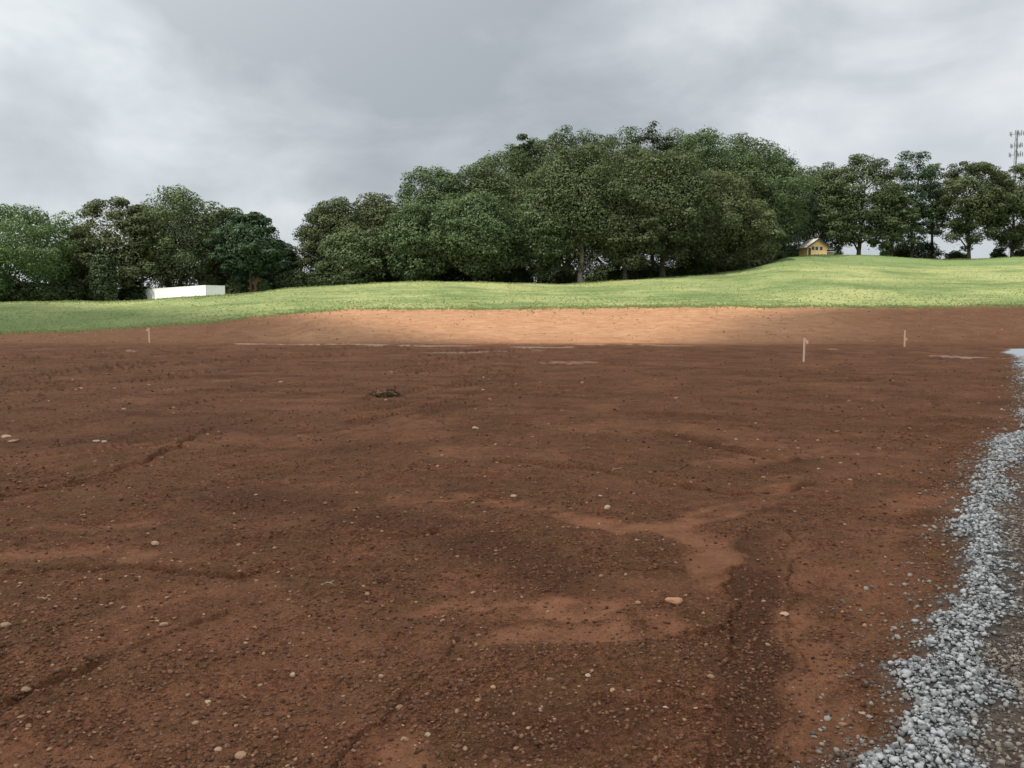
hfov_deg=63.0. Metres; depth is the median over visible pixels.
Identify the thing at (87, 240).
broadleaf tree
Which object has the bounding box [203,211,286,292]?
broadleaf tree
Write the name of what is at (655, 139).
pine tree
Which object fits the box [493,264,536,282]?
shrub
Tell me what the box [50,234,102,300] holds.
broadleaf tree
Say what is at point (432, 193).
broadleaf tree
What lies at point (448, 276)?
shrub
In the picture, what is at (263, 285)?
shrub
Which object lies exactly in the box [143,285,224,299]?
white building
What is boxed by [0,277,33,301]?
shrub
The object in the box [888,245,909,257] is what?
shrub
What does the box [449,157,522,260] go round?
broadleaf tree
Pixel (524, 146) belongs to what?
pine tree
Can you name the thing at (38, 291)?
shrub
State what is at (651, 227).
broadleaf tree
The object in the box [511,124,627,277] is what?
broadleaf tree
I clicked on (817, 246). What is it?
yellow house
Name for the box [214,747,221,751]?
stone
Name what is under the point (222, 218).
broadleaf tree
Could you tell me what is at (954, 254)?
shrub
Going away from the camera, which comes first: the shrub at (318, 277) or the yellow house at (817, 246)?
the shrub at (318, 277)
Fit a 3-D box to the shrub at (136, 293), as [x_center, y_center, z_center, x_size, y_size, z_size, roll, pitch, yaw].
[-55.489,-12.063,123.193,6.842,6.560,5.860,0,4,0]
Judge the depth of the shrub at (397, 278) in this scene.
127.07 m
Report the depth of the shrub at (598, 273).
139.94 m
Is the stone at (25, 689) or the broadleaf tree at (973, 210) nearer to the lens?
the stone at (25, 689)
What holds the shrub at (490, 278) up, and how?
on the grass field
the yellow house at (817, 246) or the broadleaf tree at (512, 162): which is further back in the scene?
the yellow house at (817, 246)
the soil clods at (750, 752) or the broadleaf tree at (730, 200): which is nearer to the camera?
the soil clods at (750, 752)
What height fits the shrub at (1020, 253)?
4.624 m
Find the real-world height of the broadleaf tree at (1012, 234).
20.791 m
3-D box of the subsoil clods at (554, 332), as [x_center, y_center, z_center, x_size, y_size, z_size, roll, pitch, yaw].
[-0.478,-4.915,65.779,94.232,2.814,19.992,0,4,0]
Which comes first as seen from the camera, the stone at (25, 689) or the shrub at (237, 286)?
the stone at (25, 689)
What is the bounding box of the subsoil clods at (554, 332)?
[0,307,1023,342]
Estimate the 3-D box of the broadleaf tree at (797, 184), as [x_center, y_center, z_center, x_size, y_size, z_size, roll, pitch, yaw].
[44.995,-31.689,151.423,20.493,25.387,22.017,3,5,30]
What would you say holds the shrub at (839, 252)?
on the grass field
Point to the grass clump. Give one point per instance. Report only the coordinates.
(389, 392)
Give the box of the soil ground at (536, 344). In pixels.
[0,306,1023,767]
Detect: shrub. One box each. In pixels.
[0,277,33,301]
[13,281,69,301]
[52,276,88,300]
[117,282,153,300]
[224,273,249,293]
[256,279,272,291]
[274,269,309,289]
[301,269,339,286]
[325,273,363,285]
[355,269,397,282]
[381,268,403,281]
[420,273,444,281]
[442,263,472,281]
[460,263,515,281]
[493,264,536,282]
[537,264,585,283]
[583,264,616,282]
[607,269,645,280]
[629,259,673,278]
[668,256,721,276]
[705,250,749,273]
[722,239,775,269]
[771,242,798,261]
[830,247,843,254]
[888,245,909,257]
[908,240,946,259]
[944,250,966,259]
[989,248,1007,258]
[1014,249,1023,256]
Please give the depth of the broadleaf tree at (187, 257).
122.65 m
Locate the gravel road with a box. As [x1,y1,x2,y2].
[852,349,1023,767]
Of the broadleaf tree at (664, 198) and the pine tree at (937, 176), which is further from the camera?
the pine tree at (937, 176)
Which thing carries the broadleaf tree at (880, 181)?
on the grass field
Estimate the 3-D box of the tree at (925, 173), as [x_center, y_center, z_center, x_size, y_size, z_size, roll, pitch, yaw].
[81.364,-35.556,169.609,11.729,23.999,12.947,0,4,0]
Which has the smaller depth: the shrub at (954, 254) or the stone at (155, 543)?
the stone at (155, 543)
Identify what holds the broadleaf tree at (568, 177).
on the grass field
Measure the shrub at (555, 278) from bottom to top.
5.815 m
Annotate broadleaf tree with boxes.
[0,203,89,297]
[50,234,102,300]
[67,196,186,297]
[108,183,229,287]
[194,206,268,285]
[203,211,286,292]
[262,240,305,289]
[291,196,373,275]
[313,225,385,283]
[351,192,412,273]
[377,199,455,281]
[382,165,467,280]
[421,190,534,281]
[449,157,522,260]
[465,142,540,265]
[502,132,577,282]
[509,142,646,282]
[510,185,576,282]
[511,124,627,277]
[575,125,666,269]
[586,186,666,279]
[608,147,744,276]
[652,127,718,275]
[666,125,768,265]
[672,167,768,273]
[707,132,781,222]
[720,138,819,260]
[725,202,787,269]
[762,149,817,255]
[796,161,864,254]
[812,153,909,254]
[862,190,924,255]
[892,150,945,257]
[929,161,1017,259]
[976,162,1023,256]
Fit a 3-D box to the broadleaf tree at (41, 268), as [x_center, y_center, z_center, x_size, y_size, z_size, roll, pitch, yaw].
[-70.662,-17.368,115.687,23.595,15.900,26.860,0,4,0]
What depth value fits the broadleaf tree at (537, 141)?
150.93 m
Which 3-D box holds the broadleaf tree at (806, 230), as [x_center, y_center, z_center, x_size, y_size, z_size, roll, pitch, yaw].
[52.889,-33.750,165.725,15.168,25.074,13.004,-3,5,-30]
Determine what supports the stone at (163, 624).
on the soil ground at (536, 344)
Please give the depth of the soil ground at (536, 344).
6.98 m
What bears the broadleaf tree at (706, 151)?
on the grass field
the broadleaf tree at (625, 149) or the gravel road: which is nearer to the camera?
the gravel road
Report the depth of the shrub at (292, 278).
120.09 m
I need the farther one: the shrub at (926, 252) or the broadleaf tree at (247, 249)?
the shrub at (926, 252)
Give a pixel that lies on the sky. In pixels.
(275, 109)
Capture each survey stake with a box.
[146,328,149,342]
[803,338,808,361]
[904,330,907,346]
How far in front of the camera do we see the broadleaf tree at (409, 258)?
120.04 m
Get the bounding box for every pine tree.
[511,133,539,267]
[619,121,689,260]
[916,163,955,257]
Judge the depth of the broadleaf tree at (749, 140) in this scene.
155.69 m
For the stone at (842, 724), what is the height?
0.014 m
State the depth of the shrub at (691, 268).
136.59 m
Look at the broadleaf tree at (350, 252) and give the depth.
120.68 m
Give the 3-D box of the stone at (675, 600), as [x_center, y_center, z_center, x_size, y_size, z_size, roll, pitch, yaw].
[0.911,1.223,4.715,0.102,0.038,0.058,2,5,25]
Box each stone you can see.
[0,622,11,627]
[20,686,30,692]
[151,541,158,545]
[159,622,167,626]
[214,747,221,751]
[235,751,245,759]
[665,597,682,603]
[838,722,846,726]
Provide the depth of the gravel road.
3.97 m
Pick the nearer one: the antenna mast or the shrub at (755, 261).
the shrub at (755, 261)
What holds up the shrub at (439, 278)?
on the grass field
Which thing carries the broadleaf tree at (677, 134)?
on the grass field
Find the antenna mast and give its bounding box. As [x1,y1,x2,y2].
[1009,130,1023,219]
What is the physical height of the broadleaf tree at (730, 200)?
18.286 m
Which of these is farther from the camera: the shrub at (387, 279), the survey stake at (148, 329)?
the shrub at (387, 279)
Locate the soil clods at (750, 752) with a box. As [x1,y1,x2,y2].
[0,354,1023,767]
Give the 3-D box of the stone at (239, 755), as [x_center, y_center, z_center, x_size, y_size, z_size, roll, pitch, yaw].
[-1.002,1.373,3.085,0.042,0.020,0.037,-5,13,-24]
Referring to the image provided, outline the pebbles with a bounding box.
[0,350,1012,767]
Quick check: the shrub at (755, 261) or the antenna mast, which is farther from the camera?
the antenna mast
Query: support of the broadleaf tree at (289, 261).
on the grass field
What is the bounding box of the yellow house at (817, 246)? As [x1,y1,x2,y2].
[796,238,833,255]
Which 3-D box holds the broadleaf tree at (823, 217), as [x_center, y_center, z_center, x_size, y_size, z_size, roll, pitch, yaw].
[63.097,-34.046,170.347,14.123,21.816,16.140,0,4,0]
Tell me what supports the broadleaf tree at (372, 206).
on the grass field
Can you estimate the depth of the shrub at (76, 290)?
114.80 m
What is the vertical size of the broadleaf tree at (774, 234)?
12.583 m
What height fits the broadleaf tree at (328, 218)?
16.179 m
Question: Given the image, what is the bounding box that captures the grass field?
[0,255,1023,333]
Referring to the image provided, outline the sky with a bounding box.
[0,0,1023,296]
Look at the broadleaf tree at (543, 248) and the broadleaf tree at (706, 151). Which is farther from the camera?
the broadleaf tree at (706, 151)
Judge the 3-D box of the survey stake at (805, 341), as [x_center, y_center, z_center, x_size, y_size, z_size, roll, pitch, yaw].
[10.893,-1.195,30.985,0.192,1.011,0.068,0,6,-8]
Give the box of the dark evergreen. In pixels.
[84,249,120,300]
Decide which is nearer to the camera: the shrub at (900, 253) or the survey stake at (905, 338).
the survey stake at (905, 338)
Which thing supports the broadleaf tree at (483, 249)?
on the grass field
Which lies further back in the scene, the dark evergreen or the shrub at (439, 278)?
the shrub at (439, 278)
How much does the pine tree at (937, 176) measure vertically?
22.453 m
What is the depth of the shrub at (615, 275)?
129.91 m
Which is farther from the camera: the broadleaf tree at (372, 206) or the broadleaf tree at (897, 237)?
the broadleaf tree at (897, 237)
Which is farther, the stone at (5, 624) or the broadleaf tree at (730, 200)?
the broadleaf tree at (730, 200)
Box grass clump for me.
[366,387,404,397]
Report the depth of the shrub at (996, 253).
175.64 m
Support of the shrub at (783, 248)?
on the grass field
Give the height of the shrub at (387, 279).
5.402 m
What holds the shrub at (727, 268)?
on the grass field
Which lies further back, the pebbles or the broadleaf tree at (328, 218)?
the broadleaf tree at (328, 218)
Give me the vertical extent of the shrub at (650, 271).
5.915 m
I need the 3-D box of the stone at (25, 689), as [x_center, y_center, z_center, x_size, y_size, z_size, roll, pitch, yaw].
[-2.070,1.301,3.556,0.048,0.025,0.033,-7,11,3]
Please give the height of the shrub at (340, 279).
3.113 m

